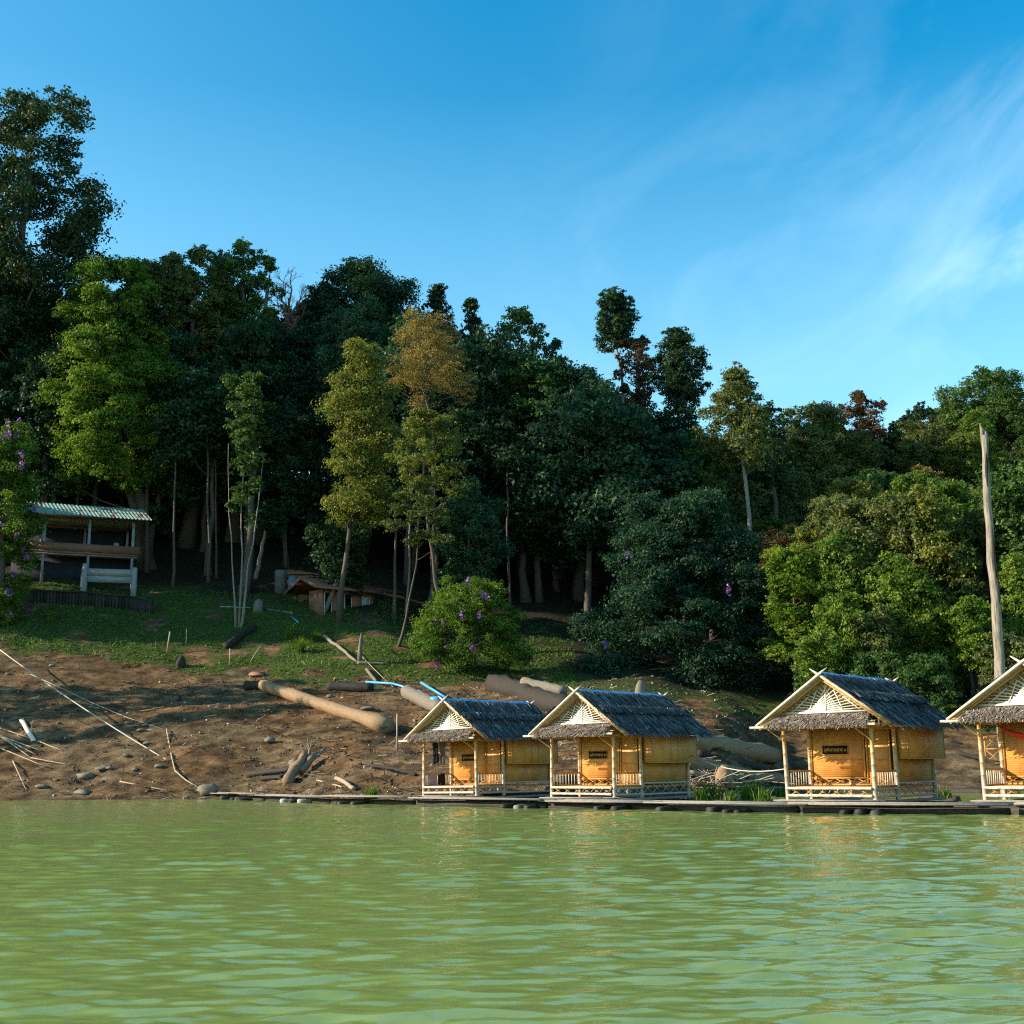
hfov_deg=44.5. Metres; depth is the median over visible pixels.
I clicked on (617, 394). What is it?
forest tree
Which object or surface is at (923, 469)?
yellow tree
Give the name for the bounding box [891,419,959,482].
forest tree
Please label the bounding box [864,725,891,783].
door
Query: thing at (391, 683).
water pipe
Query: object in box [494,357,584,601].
forest tree
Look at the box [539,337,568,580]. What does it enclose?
ridge tree
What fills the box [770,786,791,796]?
grass tuft
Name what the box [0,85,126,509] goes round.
giant tree
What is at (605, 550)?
forest tree
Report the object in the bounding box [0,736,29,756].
bamboo pole
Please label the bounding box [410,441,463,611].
slim tree
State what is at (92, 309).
bright green tree
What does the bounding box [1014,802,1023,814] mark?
plank walkway
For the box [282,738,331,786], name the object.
driftwood stump
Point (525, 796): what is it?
log raft
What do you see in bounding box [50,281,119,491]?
forest tree
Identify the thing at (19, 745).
bamboo pole
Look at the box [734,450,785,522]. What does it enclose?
forest tree
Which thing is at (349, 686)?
fallen log
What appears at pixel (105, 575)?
park sign
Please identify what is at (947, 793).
grass tuft
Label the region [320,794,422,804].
plank walkway
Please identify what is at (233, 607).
pipe
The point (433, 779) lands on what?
towel
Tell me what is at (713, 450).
forest tree
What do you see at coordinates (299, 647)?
grass tuft
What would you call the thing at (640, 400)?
creeper tree
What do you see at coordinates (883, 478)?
forest tree
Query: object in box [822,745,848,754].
name sign
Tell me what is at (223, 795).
plank walkway
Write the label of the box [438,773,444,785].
towel
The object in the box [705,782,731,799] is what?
grass tuft
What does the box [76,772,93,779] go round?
rock
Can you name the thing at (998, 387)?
umbrella tree
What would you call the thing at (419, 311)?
forest tree
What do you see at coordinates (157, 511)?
forest tree
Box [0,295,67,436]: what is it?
forest tree
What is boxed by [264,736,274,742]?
rock
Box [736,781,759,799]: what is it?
grass tuft
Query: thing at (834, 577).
green tree
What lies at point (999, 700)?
raft hut
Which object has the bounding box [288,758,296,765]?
rock
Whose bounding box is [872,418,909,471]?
ridge tree
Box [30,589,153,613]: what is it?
retaining wall
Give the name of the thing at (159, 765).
rock
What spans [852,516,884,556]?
forest tree
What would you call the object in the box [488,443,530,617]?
slim tree
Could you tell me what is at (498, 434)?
forest tree
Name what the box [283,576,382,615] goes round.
brick house
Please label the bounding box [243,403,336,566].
forest tree
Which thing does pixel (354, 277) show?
dome tree
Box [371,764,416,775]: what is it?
driftwood
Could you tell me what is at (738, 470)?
forest tree
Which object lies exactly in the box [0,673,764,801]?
bank litter
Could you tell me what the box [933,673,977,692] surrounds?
undergrowth
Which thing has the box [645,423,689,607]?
forest tree
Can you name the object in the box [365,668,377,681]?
driftwood
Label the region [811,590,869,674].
vine draped tree
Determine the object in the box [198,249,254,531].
ridge tree
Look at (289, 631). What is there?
grass tuft
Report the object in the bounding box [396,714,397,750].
stake
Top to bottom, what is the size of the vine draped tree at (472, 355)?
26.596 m
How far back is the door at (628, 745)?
52.56 m
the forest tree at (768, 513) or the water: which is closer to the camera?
the water
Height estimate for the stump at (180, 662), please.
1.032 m
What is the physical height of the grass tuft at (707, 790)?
0.903 m
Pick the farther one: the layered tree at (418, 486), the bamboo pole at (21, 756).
the layered tree at (418, 486)
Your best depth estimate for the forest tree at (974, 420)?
148.02 m
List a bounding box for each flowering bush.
[0,417,50,625]
[403,573,536,673]
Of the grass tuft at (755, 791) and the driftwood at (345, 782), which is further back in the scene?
the driftwood at (345, 782)
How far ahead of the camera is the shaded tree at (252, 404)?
119.61 m
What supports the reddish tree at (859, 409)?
on the hillside
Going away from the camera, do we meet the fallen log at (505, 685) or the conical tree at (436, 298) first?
the fallen log at (505, 685)
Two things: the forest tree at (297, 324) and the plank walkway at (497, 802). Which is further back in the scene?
the forest tree at (297, 324)
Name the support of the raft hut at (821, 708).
on the log raft at (852, 799)
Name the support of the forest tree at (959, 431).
on the hillside
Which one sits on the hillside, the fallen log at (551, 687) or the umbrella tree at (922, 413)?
the umbrella tree at (922, 413)
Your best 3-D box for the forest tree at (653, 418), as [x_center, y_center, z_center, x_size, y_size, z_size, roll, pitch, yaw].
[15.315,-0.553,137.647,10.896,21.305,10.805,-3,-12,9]
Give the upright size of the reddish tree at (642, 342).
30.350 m
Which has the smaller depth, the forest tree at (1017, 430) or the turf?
the turf
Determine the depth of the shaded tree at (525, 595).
123.99 m
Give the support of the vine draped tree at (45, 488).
on the hillside
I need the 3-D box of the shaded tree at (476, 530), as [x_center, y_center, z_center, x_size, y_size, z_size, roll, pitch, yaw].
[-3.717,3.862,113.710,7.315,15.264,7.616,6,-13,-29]
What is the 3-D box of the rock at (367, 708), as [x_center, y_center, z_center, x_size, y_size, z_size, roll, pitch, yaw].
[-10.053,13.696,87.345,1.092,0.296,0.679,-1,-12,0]
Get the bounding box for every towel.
[427,774,436,785]
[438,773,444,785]
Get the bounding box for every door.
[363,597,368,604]
[485,739,500,782]
[619,735,638,783]
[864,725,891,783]
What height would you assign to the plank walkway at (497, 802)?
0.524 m
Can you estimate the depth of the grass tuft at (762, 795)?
49.68 m
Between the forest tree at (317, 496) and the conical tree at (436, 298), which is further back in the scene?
the conical tree at (436, 298)
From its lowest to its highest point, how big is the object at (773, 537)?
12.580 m
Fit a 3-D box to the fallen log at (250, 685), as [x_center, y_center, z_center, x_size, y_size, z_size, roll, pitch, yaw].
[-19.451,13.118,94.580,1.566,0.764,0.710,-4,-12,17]
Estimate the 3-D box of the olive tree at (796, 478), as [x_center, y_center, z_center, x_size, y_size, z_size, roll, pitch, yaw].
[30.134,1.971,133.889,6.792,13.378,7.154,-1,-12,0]
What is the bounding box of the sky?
[0,0,1023,476]
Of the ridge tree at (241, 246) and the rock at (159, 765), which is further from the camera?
the ridge tree at (241, 246)
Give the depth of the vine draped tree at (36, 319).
126.50 m
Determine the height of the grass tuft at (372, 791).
0.739 m
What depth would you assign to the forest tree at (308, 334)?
134.65 m
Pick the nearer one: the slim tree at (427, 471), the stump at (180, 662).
the stump at (180, 662)
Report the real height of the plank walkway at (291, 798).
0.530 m
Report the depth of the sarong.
59.20 m
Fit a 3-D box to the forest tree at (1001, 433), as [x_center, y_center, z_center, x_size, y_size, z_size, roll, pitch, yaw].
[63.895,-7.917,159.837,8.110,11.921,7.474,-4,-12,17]
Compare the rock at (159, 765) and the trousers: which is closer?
the trousers
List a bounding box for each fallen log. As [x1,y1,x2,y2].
[243,681,258,690]
[258,680,395,732]
[326,681,373,691]
[400,685,439,710]
[484,674,566,711]
[520,677,567,694]
[689,757,790,785]
[690,770,714,779]
[691,735,781,763]
[697,750,769,771]
[958,751,998,764]
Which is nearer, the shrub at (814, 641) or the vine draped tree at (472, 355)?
the shrub at (814, 641)
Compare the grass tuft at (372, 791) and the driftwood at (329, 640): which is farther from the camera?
the driftwood at (329, 640)
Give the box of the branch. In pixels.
[166,728,197,786]
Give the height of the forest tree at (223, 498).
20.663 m
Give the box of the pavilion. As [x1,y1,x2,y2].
[3,500,151,585]
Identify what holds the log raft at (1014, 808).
on the water
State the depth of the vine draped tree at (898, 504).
97.48 m
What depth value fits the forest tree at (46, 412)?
124.37 m
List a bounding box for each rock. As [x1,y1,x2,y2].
[34,784,47,788]
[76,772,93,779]
[94,767,106,769]
[154,764,163,767]
[197,783,218,794]
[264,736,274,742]
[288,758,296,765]
[360,706,374,709]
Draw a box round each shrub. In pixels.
[789,627,845,691]
[836,649,911,725]
[887,652,966,726]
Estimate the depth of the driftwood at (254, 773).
76.88 m
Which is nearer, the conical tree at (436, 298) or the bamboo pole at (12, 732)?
the bamboo pole at (12, 732)
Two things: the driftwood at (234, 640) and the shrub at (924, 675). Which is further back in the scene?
the driftwood at (234, 640)
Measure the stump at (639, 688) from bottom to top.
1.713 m
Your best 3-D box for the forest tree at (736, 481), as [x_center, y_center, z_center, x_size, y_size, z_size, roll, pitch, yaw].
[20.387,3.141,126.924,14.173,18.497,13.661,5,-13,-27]
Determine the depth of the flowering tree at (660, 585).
99.65 m
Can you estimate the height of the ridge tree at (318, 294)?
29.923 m
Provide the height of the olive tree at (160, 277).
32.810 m
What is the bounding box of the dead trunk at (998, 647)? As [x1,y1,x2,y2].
[980,424,1012,793]
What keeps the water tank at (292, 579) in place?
on the hillside
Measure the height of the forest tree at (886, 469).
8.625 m
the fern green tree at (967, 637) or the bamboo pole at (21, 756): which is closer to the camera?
the bamboo pole at (21, 756)
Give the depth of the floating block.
57.53 m
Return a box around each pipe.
[220,606,251,607]
[365,681,422,691]
[420,681,445,697]
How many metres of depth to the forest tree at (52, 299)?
171.85 m
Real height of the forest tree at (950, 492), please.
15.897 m
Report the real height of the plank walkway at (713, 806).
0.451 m
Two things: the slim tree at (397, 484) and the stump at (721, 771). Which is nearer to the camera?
the stump at (721, 771)
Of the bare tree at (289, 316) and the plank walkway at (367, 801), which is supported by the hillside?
the bare tree at (289, 316)
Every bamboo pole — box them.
[0,727,28,737]
[0,735,35,754]
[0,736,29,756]
[0,748,45,766]
[3,736,40,750]
[12,761,26,789]
[30,757,68,764]
[37,740,62,750]
[119,781,170,791]
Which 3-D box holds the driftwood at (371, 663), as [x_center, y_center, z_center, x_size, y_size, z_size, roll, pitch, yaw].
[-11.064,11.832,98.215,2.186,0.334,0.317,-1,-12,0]
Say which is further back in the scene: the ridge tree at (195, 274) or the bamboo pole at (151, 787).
the ridge tree at (195, 274)
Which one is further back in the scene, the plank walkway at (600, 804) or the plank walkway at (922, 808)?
the plank walkway at (600, 804)
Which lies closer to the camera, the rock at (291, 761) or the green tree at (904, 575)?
the rock at (291, 761)
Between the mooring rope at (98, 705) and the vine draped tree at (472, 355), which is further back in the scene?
the vine draped tree at (472, 355)
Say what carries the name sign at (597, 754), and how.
attached to the raft hut at (663, 752)
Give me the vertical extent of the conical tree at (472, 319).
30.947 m
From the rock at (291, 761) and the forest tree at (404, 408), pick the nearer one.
the rock at (291, 761)
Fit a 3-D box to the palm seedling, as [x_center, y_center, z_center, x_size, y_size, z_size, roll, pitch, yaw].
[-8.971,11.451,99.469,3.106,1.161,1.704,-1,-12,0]
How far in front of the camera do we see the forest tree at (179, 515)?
138.60 m
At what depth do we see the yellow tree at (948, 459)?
147.18 m
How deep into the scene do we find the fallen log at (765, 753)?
72.71 m
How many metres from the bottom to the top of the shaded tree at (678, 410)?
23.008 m
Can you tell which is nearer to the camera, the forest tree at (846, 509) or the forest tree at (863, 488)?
the forest tree at (846, 509)
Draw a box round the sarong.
[439,742,445,764]
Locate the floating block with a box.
[717,792,751,799]
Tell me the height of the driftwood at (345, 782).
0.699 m
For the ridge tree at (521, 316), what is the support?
on the hillside
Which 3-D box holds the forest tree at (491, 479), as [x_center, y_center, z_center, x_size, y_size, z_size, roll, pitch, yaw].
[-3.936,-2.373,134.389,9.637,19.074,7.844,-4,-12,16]
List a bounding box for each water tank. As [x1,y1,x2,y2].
[274,570,286,593]
[288,575,297,586]
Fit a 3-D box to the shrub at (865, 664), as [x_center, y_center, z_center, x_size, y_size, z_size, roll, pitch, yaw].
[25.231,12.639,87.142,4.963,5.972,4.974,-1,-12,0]
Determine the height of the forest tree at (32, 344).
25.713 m
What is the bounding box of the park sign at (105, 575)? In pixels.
[80,563,137,595]
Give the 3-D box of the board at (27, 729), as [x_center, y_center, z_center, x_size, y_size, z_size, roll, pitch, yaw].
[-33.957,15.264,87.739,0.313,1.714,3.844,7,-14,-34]
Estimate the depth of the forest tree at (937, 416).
164.04 m
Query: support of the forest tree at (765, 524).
on the hillside
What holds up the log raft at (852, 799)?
on the water
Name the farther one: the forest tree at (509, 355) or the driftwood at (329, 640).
the forest tree at (509, 355)
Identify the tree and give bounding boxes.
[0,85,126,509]
[0,275,66,564]
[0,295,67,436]
[0,329,86,563]
[10,339,74,528]
[24,322,157,531]
[29,319,187,568]
[31,453,110,528]
[33,290,75,323]
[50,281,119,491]
[51,253,172,570]
[60,299,198,532]
[81,478,114,506]
[110,258,151,538]
[111,325,206,555]
[114,255,190,540]
[139,360,292,575]
[143,385,166,572]
[146,416,199,586]
[151,367,276,551]
[153,251,205,533]
[154,243,232,548]
[176,308,218,526]
[182,436,236,577]
[191,414,233,582]
[193,311,311,554]
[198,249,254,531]
[205,236,270,542]
[216,322,312,510]
[220,371,277,596]
[224,413,270,627]
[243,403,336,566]
[248,255,285,544]
[249,318,352,530]
[260,412,308,567]
[265,290,337,465]
[268,267,315,538]
[294,282,352,529]
[298,397,399,550]
[301,521,373,598]
[310,291,401,564]
[310,336,405,622]
[314,255,423,533]
[338,398,393,553]
[352,313,466,587]
[358,317,457,572]
[378,477,413,615]
[379,478,455,646]
[383,406,469,644]
[384,304,478,628]
[385,303,463,534]
[395,448,434,615]
[397,374,438,559]
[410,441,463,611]
[413,398,565,569]
[415,323,544,578]
[424,283,456,547]
[428,473,518,613]
[430,338,511,570]
[449,463,503,569]
[456,297,487,340]
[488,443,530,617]
[490,411,567,602]
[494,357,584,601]
[496,305,549,574]
[501,372,659,613]
[503,348,540,373]
[524,355,648,601]
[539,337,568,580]
[542,437,579,591]
[563,485,802,692]
[574,422,721,624]
[578,450,651,605]
[592,286,641,587]
[600,397,624,561]
[608,385,672,425]
[612,335,657,584]
[620,386,657,424]
[642,407,673,561]
[644,326,713,575]
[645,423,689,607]
[653,400,705,593]
[661,452,773,566]
[667,442,745,639]
[685,361,775,621]
[703,447,757,522]
[710,437,760,517]
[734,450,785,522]
[745,400,797,609]
[745,515,790,590]
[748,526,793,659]
[750,542,823,690]
[760,470,818,529]
[770,522,808,600]
[773,561,819,683]
[775,434,812,515]
[775,526,810,599]
[777,400,847,495]
[779,423,856,520]
[779,526,822,627]
[794,493,905,650]
[803,474,881,527]
[806,493,854,538]
[807,526,873,653]
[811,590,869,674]
[828,428,893,491]
[836,389,887,465]
[846,604,902,715]
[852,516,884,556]
[855,488,946,654]
[860,468,903,506]
[860,550,952,681]
[871,482,985,649]
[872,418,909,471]
[877,470,938,527]
[878,441,894,488]
[887,441,933,493]
[888,401,941,432]
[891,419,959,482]
[904,477,985,568]
[905,583,968,694]
[908,463,943,486]
[927,408,953,451]
[931,593,1007,697]
[932,365,1023,453]
[933,432,981,493]
[933,507,1018,643]
[936,517,987,694]
[949,484,995,555]
[952,406,1014,490]
[953,410,996,470]
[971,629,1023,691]
[972,463,1023,636]
[979,459,1023,620]
[989,403,1020,452]
[998,551,1023,662]
[1002,398,1023,465]
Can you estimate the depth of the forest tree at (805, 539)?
109.04 m
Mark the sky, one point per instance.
(827, 195)
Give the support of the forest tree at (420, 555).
on the hillside
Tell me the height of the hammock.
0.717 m
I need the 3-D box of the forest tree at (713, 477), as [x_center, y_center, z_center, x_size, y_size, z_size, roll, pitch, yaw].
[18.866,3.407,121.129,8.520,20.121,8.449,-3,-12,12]
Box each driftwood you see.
[223,624,256,648]
[245,767,288,776]
[260,775,283,780]
[322,634,357,661]
[334,776,355,789]
[357,661,384,664]
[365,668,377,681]
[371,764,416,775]
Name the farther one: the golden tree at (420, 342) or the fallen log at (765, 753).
the golden tree at (420, 342)
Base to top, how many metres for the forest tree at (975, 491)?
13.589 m
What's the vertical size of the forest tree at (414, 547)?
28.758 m
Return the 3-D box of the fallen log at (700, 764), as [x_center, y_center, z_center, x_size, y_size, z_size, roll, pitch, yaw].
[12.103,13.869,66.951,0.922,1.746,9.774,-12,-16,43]
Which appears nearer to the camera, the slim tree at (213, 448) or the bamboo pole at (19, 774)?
the bamboo pole at (19, 774)
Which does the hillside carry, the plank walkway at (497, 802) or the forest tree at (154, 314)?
the forest tree at (154, 314)
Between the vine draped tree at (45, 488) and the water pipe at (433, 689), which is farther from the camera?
the vine draped tree at (45, 488)
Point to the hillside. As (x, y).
(560, 610)
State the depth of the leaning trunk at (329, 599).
111.88 m
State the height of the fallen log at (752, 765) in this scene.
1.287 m
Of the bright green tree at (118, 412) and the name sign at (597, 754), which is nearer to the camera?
the name sign at (597, 754)
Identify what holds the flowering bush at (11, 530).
on the hillside
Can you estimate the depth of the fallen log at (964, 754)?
75.05 m
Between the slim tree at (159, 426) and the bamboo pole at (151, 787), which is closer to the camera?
the bamboo pole at (151, 787)
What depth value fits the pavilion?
119.45 m
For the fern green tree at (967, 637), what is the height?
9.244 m
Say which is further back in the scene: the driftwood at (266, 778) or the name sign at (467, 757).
the driftwood at (266, 778)
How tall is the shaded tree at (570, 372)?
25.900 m
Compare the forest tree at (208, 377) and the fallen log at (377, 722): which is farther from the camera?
the forest tree at (208, 377)
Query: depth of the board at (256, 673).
97.39 m
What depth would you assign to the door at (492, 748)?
58.82 m
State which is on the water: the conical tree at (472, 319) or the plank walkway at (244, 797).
the plank walkway at (244, 797)
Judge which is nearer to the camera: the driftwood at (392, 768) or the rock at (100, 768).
the driftwood at (392, 768)
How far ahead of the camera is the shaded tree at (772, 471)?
126.69 m
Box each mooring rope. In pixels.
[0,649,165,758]
[31,674,161,728]
[692,755,783,771]
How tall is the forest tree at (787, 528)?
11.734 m
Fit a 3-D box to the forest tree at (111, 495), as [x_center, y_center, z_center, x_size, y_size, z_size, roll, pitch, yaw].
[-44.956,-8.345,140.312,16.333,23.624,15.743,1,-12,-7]
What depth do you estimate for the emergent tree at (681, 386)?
135.78 m
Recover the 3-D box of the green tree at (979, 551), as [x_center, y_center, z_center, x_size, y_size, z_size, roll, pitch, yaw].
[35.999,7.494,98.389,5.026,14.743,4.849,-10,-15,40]
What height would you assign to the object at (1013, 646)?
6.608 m
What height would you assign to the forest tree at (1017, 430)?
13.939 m
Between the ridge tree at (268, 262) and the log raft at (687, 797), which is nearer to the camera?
the log raft at (687, 797)
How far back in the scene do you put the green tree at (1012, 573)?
92.26 m
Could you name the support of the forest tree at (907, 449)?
on the hillside
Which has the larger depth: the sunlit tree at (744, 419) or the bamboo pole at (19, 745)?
the sunlit tree at (744, 419)
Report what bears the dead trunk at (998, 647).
on the hillside
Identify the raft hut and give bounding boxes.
[398,695,573,795]
[523,685,717,797]
[749,667,966,799]
[938,656,1023,799]
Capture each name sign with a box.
[461,754,473,760]
[588,751,607,758]
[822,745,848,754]
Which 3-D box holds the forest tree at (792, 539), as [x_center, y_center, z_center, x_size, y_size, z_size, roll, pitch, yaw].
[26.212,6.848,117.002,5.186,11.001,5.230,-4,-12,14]
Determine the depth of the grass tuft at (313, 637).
105.03 m
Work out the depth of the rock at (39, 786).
78.57 m
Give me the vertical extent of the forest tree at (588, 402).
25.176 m
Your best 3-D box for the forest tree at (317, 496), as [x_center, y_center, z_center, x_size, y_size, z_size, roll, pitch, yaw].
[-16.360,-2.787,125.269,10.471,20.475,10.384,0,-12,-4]
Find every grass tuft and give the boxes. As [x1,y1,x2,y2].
[276,623,301,638]
[288,634,312,652]
[306,631,323,641]
[360,785,384,798]
[690,786,711,800]
[698,778,725,799]
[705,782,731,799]
[723,788,739,800]
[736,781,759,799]
[742,779,772,799]
[748,785,773,800]
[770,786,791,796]
[809,790,826,798]
[938,785,952,798]
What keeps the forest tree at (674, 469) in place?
on the hillside
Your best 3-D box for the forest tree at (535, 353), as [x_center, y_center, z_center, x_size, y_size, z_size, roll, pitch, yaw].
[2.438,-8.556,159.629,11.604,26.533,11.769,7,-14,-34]
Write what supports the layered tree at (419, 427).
on the hillside
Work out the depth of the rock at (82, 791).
77.30 m
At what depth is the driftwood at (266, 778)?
75.69 m
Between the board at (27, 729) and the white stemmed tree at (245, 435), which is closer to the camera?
the board at (27, 729)
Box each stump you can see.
[176,656,185,667]
[252,599,262,612]
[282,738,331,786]
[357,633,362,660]
[635,680,643,692]
[715,765,735,787]
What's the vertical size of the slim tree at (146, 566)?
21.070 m
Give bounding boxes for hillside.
[0,438,1022,801]
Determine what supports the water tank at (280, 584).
on the hillside
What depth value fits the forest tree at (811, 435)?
144.76 m
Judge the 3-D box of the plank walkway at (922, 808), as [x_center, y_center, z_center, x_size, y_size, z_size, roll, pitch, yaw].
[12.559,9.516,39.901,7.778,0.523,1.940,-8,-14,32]
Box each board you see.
[19,719,35,741]
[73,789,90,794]
[248,672,265,675]
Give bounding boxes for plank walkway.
[209,792,236,799]
[226,792,271,800]
[254,794,332,802]
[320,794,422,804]
[407,797,565,807]
[545,799,663,809]
[643,800,806,812]
[787,802,1013,814]
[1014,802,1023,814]
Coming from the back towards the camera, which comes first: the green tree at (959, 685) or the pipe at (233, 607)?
the pipe at (233, 607)
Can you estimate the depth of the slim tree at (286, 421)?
124.81 m
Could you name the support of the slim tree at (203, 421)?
on the hillside
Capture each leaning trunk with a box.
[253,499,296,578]
[325,564,342,613]
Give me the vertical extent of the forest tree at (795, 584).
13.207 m
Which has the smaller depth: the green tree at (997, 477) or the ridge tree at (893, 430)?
the green tree at (997, 477)
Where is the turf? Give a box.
[0,579,576,697]
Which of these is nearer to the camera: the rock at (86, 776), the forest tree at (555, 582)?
the rock at (86, 776)
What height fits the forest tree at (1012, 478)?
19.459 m
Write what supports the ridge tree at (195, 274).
on the hillside
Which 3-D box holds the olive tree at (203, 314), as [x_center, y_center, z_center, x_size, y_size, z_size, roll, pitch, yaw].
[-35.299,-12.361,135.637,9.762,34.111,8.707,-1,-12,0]
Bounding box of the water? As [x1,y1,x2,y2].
[0,791,1023,1023]
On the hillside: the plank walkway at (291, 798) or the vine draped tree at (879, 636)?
the vine draped tree at (879, 636)
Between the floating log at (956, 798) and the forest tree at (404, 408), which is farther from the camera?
the forest tree at (404, 408)
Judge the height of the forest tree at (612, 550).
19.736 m
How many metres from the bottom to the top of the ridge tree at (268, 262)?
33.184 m
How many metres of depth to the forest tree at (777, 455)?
151.30 m
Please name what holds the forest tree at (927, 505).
on the hillside
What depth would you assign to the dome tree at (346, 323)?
130.70 m
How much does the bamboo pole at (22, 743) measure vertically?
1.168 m
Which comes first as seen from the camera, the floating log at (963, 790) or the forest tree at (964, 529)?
the floating log at (963, 790)
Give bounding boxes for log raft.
[409,794,549,800]
[539,795,713,804]
[767,797,957,810]
[954,798,1023,812]
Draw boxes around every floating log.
[919,795,960,800]
[937,787,981,792]
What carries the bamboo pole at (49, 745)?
on the hillside
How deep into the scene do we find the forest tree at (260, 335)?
129.74 m
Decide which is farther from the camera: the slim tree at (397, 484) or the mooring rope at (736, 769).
the slim tree at (397, 484)
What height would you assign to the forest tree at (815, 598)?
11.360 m
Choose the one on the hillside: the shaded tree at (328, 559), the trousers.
the shaded tree at (328, 559)
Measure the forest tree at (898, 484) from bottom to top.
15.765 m
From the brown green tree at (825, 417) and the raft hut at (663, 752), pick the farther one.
the brown green tree at (825, 417)
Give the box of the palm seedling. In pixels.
[381,648,413,661]
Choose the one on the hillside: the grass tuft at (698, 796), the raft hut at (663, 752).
the grass tuft at (698, 796)
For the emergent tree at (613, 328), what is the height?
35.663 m
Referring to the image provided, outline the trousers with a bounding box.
[432,743,438,764]
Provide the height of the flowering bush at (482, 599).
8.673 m
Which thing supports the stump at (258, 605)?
on the hillside
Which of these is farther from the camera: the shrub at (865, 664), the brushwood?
the shrub at (865, 664)
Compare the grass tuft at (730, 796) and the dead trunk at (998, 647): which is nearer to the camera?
the grass tuft at (730, 796)
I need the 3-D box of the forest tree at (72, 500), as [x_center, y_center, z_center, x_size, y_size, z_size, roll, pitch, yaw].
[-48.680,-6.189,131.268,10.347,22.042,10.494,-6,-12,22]
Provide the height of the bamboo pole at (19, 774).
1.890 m
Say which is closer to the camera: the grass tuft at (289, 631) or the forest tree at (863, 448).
the grass tuft at (289, 631)
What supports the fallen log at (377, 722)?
on the hillside
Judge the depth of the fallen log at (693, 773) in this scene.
62.33 m
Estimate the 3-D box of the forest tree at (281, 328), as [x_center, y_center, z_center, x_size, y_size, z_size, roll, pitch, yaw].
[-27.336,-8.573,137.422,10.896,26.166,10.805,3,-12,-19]
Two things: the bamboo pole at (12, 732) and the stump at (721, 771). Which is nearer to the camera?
the stump at (721, 771)
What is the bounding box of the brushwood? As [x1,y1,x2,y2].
[672,766,799,788]
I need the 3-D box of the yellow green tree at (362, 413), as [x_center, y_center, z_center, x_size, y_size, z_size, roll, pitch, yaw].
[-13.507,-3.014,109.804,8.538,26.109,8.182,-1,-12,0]
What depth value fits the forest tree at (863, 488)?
119.28 m
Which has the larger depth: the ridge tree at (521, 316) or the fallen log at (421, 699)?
the ridge tree at (521, 316)
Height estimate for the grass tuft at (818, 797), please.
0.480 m
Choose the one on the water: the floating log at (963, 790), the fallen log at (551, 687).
the floating log at (963, 790)
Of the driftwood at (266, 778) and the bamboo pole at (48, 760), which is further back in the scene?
the bamboo pole at (48, 760)
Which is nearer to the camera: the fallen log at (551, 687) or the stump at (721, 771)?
the stump at (721, 771)
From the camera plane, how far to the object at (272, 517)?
120.83 m
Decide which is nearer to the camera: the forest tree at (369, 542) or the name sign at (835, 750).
the name sign at (835, 750)
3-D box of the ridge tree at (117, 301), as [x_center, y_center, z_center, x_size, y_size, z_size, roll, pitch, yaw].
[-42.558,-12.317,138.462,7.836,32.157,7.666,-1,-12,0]
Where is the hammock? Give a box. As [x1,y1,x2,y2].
[992,723,1023,739]
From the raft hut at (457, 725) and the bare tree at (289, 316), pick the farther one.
the bare tree at (289, 316)
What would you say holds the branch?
on the hillside
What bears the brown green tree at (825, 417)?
on the hillside
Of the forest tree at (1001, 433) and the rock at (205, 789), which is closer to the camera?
the rock at (205, 789)
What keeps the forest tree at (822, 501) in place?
on the hillside
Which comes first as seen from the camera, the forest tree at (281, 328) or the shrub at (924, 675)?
the shrub at (924, 675)

